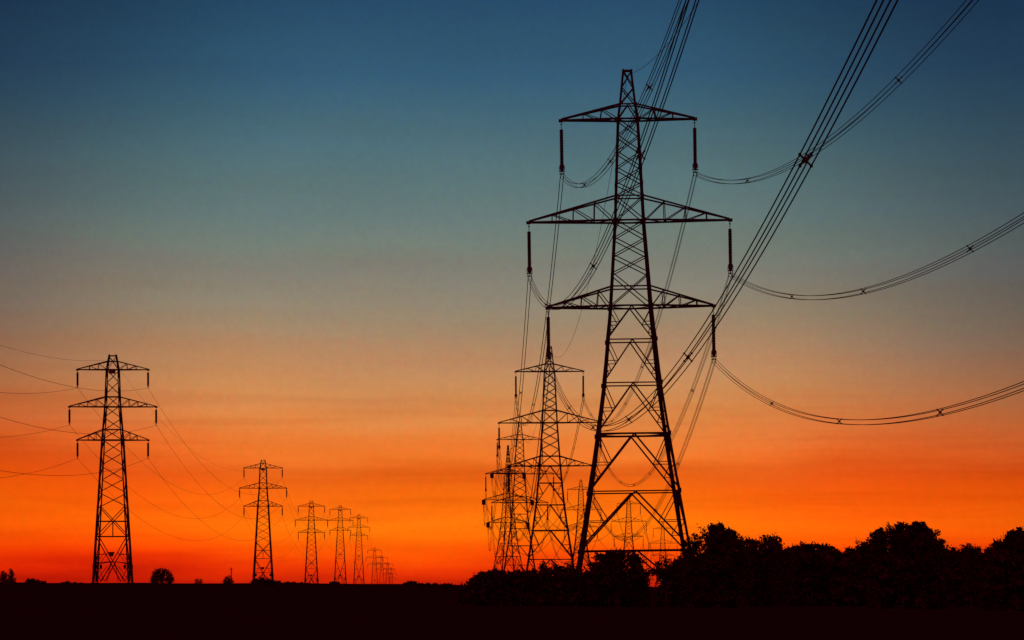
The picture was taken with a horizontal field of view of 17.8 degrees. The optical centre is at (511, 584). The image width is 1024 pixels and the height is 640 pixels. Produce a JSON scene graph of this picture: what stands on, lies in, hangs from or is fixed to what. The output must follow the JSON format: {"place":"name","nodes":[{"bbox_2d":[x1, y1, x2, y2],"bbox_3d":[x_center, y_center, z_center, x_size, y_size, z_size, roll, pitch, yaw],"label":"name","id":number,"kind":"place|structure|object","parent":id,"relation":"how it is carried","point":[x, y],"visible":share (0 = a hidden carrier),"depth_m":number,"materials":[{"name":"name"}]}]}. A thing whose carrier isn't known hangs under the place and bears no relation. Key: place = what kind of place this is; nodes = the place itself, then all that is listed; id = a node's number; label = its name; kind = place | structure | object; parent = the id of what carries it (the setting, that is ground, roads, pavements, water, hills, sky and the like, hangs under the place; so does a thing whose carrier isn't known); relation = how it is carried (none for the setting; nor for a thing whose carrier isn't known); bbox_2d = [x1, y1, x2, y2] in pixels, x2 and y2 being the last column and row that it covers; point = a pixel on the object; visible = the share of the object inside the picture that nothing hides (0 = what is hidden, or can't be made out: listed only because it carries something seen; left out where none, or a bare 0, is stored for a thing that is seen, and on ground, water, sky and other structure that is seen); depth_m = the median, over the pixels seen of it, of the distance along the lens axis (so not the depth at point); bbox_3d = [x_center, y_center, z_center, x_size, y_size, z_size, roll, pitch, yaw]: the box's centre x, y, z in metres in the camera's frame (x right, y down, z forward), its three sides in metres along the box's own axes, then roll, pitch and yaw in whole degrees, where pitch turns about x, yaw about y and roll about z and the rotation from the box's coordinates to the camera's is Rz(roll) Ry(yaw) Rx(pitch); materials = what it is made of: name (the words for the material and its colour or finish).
{"place":"outdoors","nodes":[
{"label":"outdoors","id":0,"kind":"place"},
{"bbox_2d":[0,582,1023,639],"bbox_3d":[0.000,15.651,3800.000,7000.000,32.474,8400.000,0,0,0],"label":"ground","id":1,"kind":"structure","parent":0,"point":[163,611],"depth_m":171.90,"materials":[{"name":"soil"}]},
{"bbox_2d":[0,570,7,581],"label":"bush","id":2,"kind":"object","parent":1,"relation":"on","point":[3,577],"visible":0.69,"depth_m":899.61,"materials":[{"name":"black plant"}]},
{"bbox_2d":[6,569,15,581],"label":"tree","id":3,"kind":"object","parent":1,"relation":"on","point":[10,578],"visible":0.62,"depth_m":899.69,"materials":[{"name":"black plant"}]},
{"bbox_2d":[23,578,39,582],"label":"bush","id":4,"kind":"object","parent":1,"relation":"on","point":[32,580],"visible":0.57,"depth_m":899.63,"materials":[{"name":"black plant"}]},
{"bbox_2d":[68,354,157,582],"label":"lattice pylon","id":5,"kind":"object","parent":1,"relation":"on","point":[97,554],"visible":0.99,"depth_m":589.50,"materials":[{"name":"metal"}]},
{"bbox_2d":[1,365,144,390],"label":"conductor wire","id":6,"kind":"object","parent":5,"relation":"attached to","point":[65,385],"visible":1,"depth_m":458.49,"materials":[{"name":"metal"}]},
{"bbox_2d":[0,458,147,475],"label":"conductor wire","id":7,"kind":"object","parent":5,"relation":"attached to","point":[67,475],"visible":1,"depth_m":456.66,"materials":[{"name":"metal"}]},
{"bbox_2d":[1,417,154,433],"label":"conductor wire","id":8,"kind":"object","parent":5,"relation":"attached to","point":[70,432],"visible":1,"depth_m":445.40,"materials":[{"name":"metal"}]},
{"bbox_2d":[71,427,231,518],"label":"conductor wire","id":9,"kind":"object","parent":5,"relation":"hanging from","point":[136,493],"visible":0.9,"depth_m":736.09,"materials":[{"name":"metal"}]},
{"bbox_2d":[78,459,233,540],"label":"conductor wire","id":10,"kind":"object","parent":5,"relation":"attached to","point":[133,513],"visible":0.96,"depth_m":679.39,"materials":[{"name":"metal"}]},
{"bbox_2d":[79,390,237,494],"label":"conductor wire","id":11,"kind":"object","parent":5,"relation":"hanging from","point":[142,462],"visible":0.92,"depth_m":745.32,"materials":[{"name":"metal"}]},
{"bbox_2d":[148,388,273,494],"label":"conductor wire","id":12,"kind":"object","parent":5,"relation":"hanging from","point":[194,455],"visible":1,"depth_m":699.37,"materials":[{"name":"metal"}]},
{"bbox_2d":[149,460,280,540],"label":"conductor wire","id":13,"kind":"object","parent":5,"relation":"attached to","point":[198,518],"visible":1,"depth_m":713.73,"materials":[{"name":"metal"}]},
{"bbox_2d":[156,425,285,518],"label":"conductor wire","id":14,"kind":"object","parent":5,"relation":"hanging from","point":[197,482],"visible":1,"depth_m":710.79,"materials":[{"name":"metal"}]},
{"bbox_2d":[150,568,174,582],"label":"tree","id":15,"kind":"object","parent":1,"relation":"on","point":[158,576],"visible":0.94,"depth_m":898.99,"materials":[{"name":"black plant"}]},
{"bbox_2d":[221,575,233,584],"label":"tree","id":16,"kind":"object","parent":1,"relation":"on","point":[226,581],"visible":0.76,"depth_m":949.70,"materials":[{"name":"black plant"}]},
{"bbox_2d":[239,460,286,579],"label":"lattice pylon","id":17,"kind":"object","parent":1,"relation":"on","point":[271,574],"visible":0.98,"depth_m":1086.34,"materials":[{"name":"metal"}]},
{"bbox_2d":[250,577,282,584],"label":"bush","id":18,"kind":"object","parent":1,"relation":"on","point":[260,581],"visible":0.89,"depth_m":998.74,"materials":[{"name":"black plant"}]},
{"bbox_2d":[295,501,327,582],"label":"lattice pylon","id":19,"kind":"object","parent":1,"relation":"on","point":[307,546],"visible":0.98,"depth_m":1576.20,"materials":[{"name":"metal"}]},
{"bbox_2d":[329,505,352,583],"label":"lattice pylon","id":20,"kind":"object","parent":1,"relation":"on","point":[341,530],"visible":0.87,"depth_m":1999.11,"materials":[{"name":"metal"}]},
{"bbox_2d":[350,514,369,583],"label":"lattice pylon","id":21,"kind":"object","parent":1,"relation":"on","point":[359,576],"visible":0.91,"depth_m":2348.71,"materials":[{"name":"metal"}]},
{"bbox_2d":[366,548,382,583],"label":"lattice pylon","id":22,"kind":"object","parent":1,"relation":"on","point":[373,550],"visible":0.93,"depth_m":2999.57,"materials":[{"name":"metal"}]},
{"bbox_2d":[374,556,388,583],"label":"lattice pylon","id":23,"kind":"object","parent":1,"relation":"on","point":[382,567],"visible":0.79,"depth_m":3538.98,"materials":[{"name":"metal"}]},
{"bbox_2d":[382,563,392,583],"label":"lattice pylon","id":24,"kind":"object","parent":1,"relation":"on","point":[386,568],"visible":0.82,"depth_m":4099.20,"materials":[{"name":"metal"}]},
{"bbox_2d":[402,581,418,584],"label":"bush","id":25,"kind":"object","parent":1,"relation":"on","point":[411,583],"visible":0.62,"depth_m":899.76,"materials":[{"name":"black plant"}]},
{"bbox_2d":[419,582,438,590],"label":"bush","id":26,"kind":"object","parent":1,"relation":"on","point":[434,585],"visible":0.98,"depth_m":799.68,"materials":[{"name":"black plant"}]},
{"bbox_2d":[439,583,454,590],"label":"bush","id":27,"kind":"object","parent":1,"relation":"on","point":[447,586],"visible":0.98,"depth_m":699.49,"materials":[{"name":"black plant"}]},
{"bbox_2d":[455,568,506,605],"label":"bush","id":28,"kind":"object","parent":1,"relation":"on","point":[462,589],"visible":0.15,"depth_m":299.80,"materials":[{"name":"black plant"}]},
{"bbox_2d":[482,445,533,571],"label":"lattice pylon","id":29,"kind":"object","parent":1,"relation":"on","point":[503,496],"visible":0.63,"depth_m":1242.37,"materials":[{"name":"metal"}]},
{"bbox_2d":[486,505,560,555],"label":"conductor bundle","id":30,"kind":"object","parent":29,"relation":"hanging from","point":[507,541],"visible":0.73,"depth_m":1417.23,"materials":[{"name":"metal"}]},
{"bbox_2d":[490,526,560,570],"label":"conductor bundle","id":31,"kind":"object","parent":29,"relation":"hanging from","point":[508,558],"visible":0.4,"depth_m":1332.26,"materials":[{"name":"metal"}]},
{"bbox_2d":[494,477,566,532],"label":"conductor bundle","id":32,"kind":"object","parent":29,"relation":"hanging from","point":[518,520],"visible":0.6,"depth_m":1374.05,"materials":[{"name":"metal"}]},
{"bbox_2d":[528,482,593,531],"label":"conductor bundle","id":33,"kind":"object","parent":29,"relation":"attached to","point":[548,519],"visible":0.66,"depth_m":1387.70,"materials":[{"name":"metal"}]},
{"bbox_2d":[485,424,553,570],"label":"lattice pylon","id":34,"kind":"object","parent":1,"relation":"on","point":[526,502],"visible":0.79,"depth_m":973.86,"materials":[{"name":"metal"}]},
{"bbox_2d":[485,456,499,529],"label":"conductor bundle","id":35,"kind":"object","parent":34,"relation":"hanging from","point":[494,502],"visible":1,"depth_m":745.78,"materials":[{"name":"metal"}]},
{"bbox_2d":[498,400,516,489],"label":"conductor bundle","id":36,"kind":"object","parent":34,"relation":"hanging from","point":[510,450],"visible":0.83,"depth_m":711.47,"materials":[{"name":"metal"}]},
{"bbox_2d":[542,400,583,489],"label":"conductor bundle","id":37,"kind":"object","parent":34,"relation":"hanging from","point":[571,452],"visible":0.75,"depth_m":714.61,"materials":[{"name":"metal"}]},
{"bbox_2d":[547,522,581,563],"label":"conductor bundle","id":38,"kind":"object","parent":34,"relation":"hanging from","point":[554,548],"visible":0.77,"depth_m":859.13,"materials":[{"name":"metal"}]},
{"bbox_2d":[553,451,601,529],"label":"conductor bundle","id":39,"kind":"object","parent":34,"relation":"hanging from","point":[585,504],"visible":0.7,"depth_m":771.87,"materials":[{"name":"metal"}]},
{"bbox_2d":[537,559,549,572],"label":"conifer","id":40,"kind":"object","parent":1,"relation":"on","point":[543,565],"visible":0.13,"depth_m":291.94,"materials":[{"name":"black plant"}]},
{"bbox_2d":[463,566,632,606],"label":"hedge","id":41,"kind":"object","parent":1,"relation":"on","point":[569,587],"visible":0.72,"depth_m":285.27,"materials":[{"name":"black plant"}]},
{"bbox_2d":[498,346,601,572],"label":"lattice pylon","id":42,"kind":"object","parent":1,"relation":"on","point":[557,422],"visible":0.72,"depth_m":649.93,"materials":[{"name":"metal"}]},
{"bbox_2d":[491,494,508,563],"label":"conductor bundle","id":43,"kind":"object","parent":42,"relation":"attached to","point":[503,536],"visible":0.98,"depth_m":736.46,"materials":[{"name":"metal"}]},
{"bbox_2d":[550,561,558,573],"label":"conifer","id":44,"kind":"object","parent":1,"relation":"on","point":[554,566],"visible":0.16,"depth_m":295.93,"materials":[{"name":"black plant"}]},
{"bbox_2d":[555,561,576,569],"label":"bush","id":45,"kind":"object","parent":1,"relation":"on","point":[568,565],"visible":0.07,"depth_m":289.91,"materials":[{"name":"black plant"}]},
{"bbox_2d":[560,480,601,569],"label":"lattice pylon","id":46,"kind":"object","parent":1,"relation":"on","point":[586,547],"visible":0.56,"depth_m":1642.32,"materials":[{"name":"metal"}]},
{"bbox_2d":[586,547,647,606],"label":"tree","id":47,"kind":"object","parent":1,"relation":"on","point":[609,569],"visible":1,"depth_m":274.64,"materials":[{"name":"black plant"}]},
{"bbox_2d":[611,500,646,553],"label":"lattice pylon","id":48,"kind":"object","parent":1,"relation":"on","point":[625,536],"visible":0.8,"depth_m":1877.03,"materials":[{"name":"metal"}]},
{"bbox_2d":[526,69,733,569],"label":"lattice pylon","id":49,"kind":"object","parent":1,"relation":"on","point":[667,441],"visible":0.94,"depth_m":327.96,"materials":[{"name":"metal"}]},
{"bbox_2d":[498,281,530,487],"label":"conductor bundle","id":50,"kind":"object","parent":49,"relation":"hanging from","point":[506,485],"visible":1,"depth_m":389.53,"materials":[{"name":"metal"}]},
{"bbox_2d":[508,365,550,540],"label":"conductor bundle","id":51,"kind":"object","parent":49,"relation":"attached to","point":[535,464],"visible":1,"depth_m":385.50,"materials":[{"name":"metal"}]},
{"bbox_2d":[515,178,563,425],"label":"conductor bundle","id":52,"kind":"object","parent":49,"relation":"hanging from","point":[546,312],"visible":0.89,"depth_m":390.37,"materials":[{"name":"metal"}]},
{"bbox_2d":[560,85,625,356],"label":"earth wire","id":53,"kind":"object","parent":49,"relation":"attached to","point":[600,229],"visible":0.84,"depth_m":395.95,"materials":[{"name":"metal"}]},
{"bbox_2d":[528,0,698,309],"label":"conductor bundle","id":54,"kind":"object","parent":49,"relation":"attached to","point":[637,157],"visible":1,"depth_m":135.77,"materials":[{"name":"metal"}]},
{"bbox_2d":[561,0,687,187],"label":"conductor bundle","id":55,"kind":"object","parent":49,"relation":"attached to","point":[648,87],"visible":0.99,"depth_m":185.78,"materials":[{"name":"metal"}]},
{"bbox_2d":[583,174,696,424],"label":"conductor bundle","id":56,"kind":"object","parent":49,"relation":"hanging from","point":[611,420],"visible":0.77,"depth_m":384.62,"materials":[{"name":"metal"}]},
{"bbox_2d":[592,361,714,539],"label":"conductor bundle","id":57,"kind":"object","parent":49,"relation":"hanging from","point":[676,462],"visible":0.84,"depth_m":381.10,"materials":[{"name":"metal"}]},
{"bbox_2d":[628,4,696,74],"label":"earth wire","id":58,"kind":"object","parent":49,"relation":"attached to","point":[667,44],"visible":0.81,"depth_m":267.76,"materials":[{"name":"metal"}]},
{"bbox_2d":[600,274,731,486],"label":"conductor bundle","id":59,"kind":"object","parent":49,"relation":"hanging from","point":[691,390],"visible":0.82,"depth_m":388.38,"materials":[{"name":"metal"}]},
{"bbox_2d":[547,0,897,430],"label":"conductor bundle","id":60,"kind":"object","parent":49,"relation":"attached to","point":[805,159],"visible":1,"depth_m":96.62,"materials":[{"name":"metal"}]},
{"bbox_2d":[694,0,978,183],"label":"conductor bundle","id":61,"kind":"object","parent":49,"relation":"attached to","point":[898,80],"visible":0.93,"depth_m":193.45,"materials":[{"name":"metal"}]},
{"bbox_2d":[712,362,1023,424],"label":"conductor bundle","id":62,"kind":"object","parent":49,"relation":"attached to","point":[939,413],"visible":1,"depth_m":197.12,"materials":[{"name":"metal"}]},
{"bbox_2d":[729,212,1023,299],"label":"conductor bundle","id":63,"kind":"object","parent":49,"relation":"attached to","point":[969,248],"visible":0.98,"depth_m":204.77,"materials":[{"name":"metal"}]},
{"bbox_2d":[629,569,652,606],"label":"bush","id":64,"kind":"object","parent":1,"relation":"on","point":[638,599],"visible":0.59,"depth_m":283.82,"materials":[{"name":"black plant"}]},
{"bbox_2d":[648,522,677,586],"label":"lattice pylon","id":65,"kind":"object","parent":1,"relation":"on","point":[661,547],"visible":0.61,"depth_m":2299.05,"materials":[{"name":"metal"}]},
{"bbox_2d":[646,554,682,606],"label":"tree","id":66,"kind":"object","parent":1,"relation":"on","point":[669,571],"visible":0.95,"depth_m":257.78,"materials":[{"name":"black plant"}]},
{"bbox_2d":[678,521,751,607],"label":"tree","id":67,"kind":"object","parent":1,"relation":"on","point":[720,576],"visible":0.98,"depth_m":249.35,"materials":[{"name":"black plant"}]},
{"bbox_2d":[739,532,784,605],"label":"tree","id":68,"kind":"object","parent":1,"relation":"on","point":[760,582],"visible":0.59,"depth_m":262.61,"materials":[{"name":"black plant"}]},
{"bbox_2d":[769,542,796,606],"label":"poplar","id":69,"kind":"object","parent":1,"relation":"on","point":[781,560],"visible":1,"depth_m":257.89,"materials":[{"name":"plant"}]},
{"bbox_2d":[785,540,841,561],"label":"tree","id":70,"kind":"object","parent":1,"relation":"on","point":[807,548],"visible":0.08,"depth_m":284.65,"materials":[{"name":"black plant"}]},
{"bbox_2d":[651,544,991,606],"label":"hedge","id":71,"kind":"object","parent":1,"relation":"on","point":[811,583],"visible":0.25,"depth_m":271.37,"materials":[{"name":"black plant"}]},
{"bbox_2d":[823,537,869,605],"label":"bush","id":72,"kind":"object","parent":1,"relation":"on","point":[847,581],"visible":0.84,"depth_m":269.54,"materials":[{"name":"black plant"}]},
{"bbox_2d":[863,520,953,608],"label":"tree","id":73,"kind":"object","parent":1,"relation":"on","point":[912,575],"visible":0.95,"depth_m":239.10,"materials":[{"name":"black plant"}]},
{"bbox_2d":[959,542,982,607],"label":"poplar","id":74,"kind":"object","parent":1,"relation":"on","point":[969,564],"visible":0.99,"depth_m":261.85,"materials":[{"name":"black plant"}]},
{"bbox_2d":[979,526,1023,610],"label":"tree","id":75,"kind":"object","parent":1,"relation":"on","point":[1002,581],"visible":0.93,"depth_m":231.10,"materials":[{"name":"black plant"}]},
{"bbox_2d":[0,0,1023,586],"label":"sky","id":76,"kind":"structure","parent":0,"point":[305,220],"materials":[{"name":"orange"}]}
]}

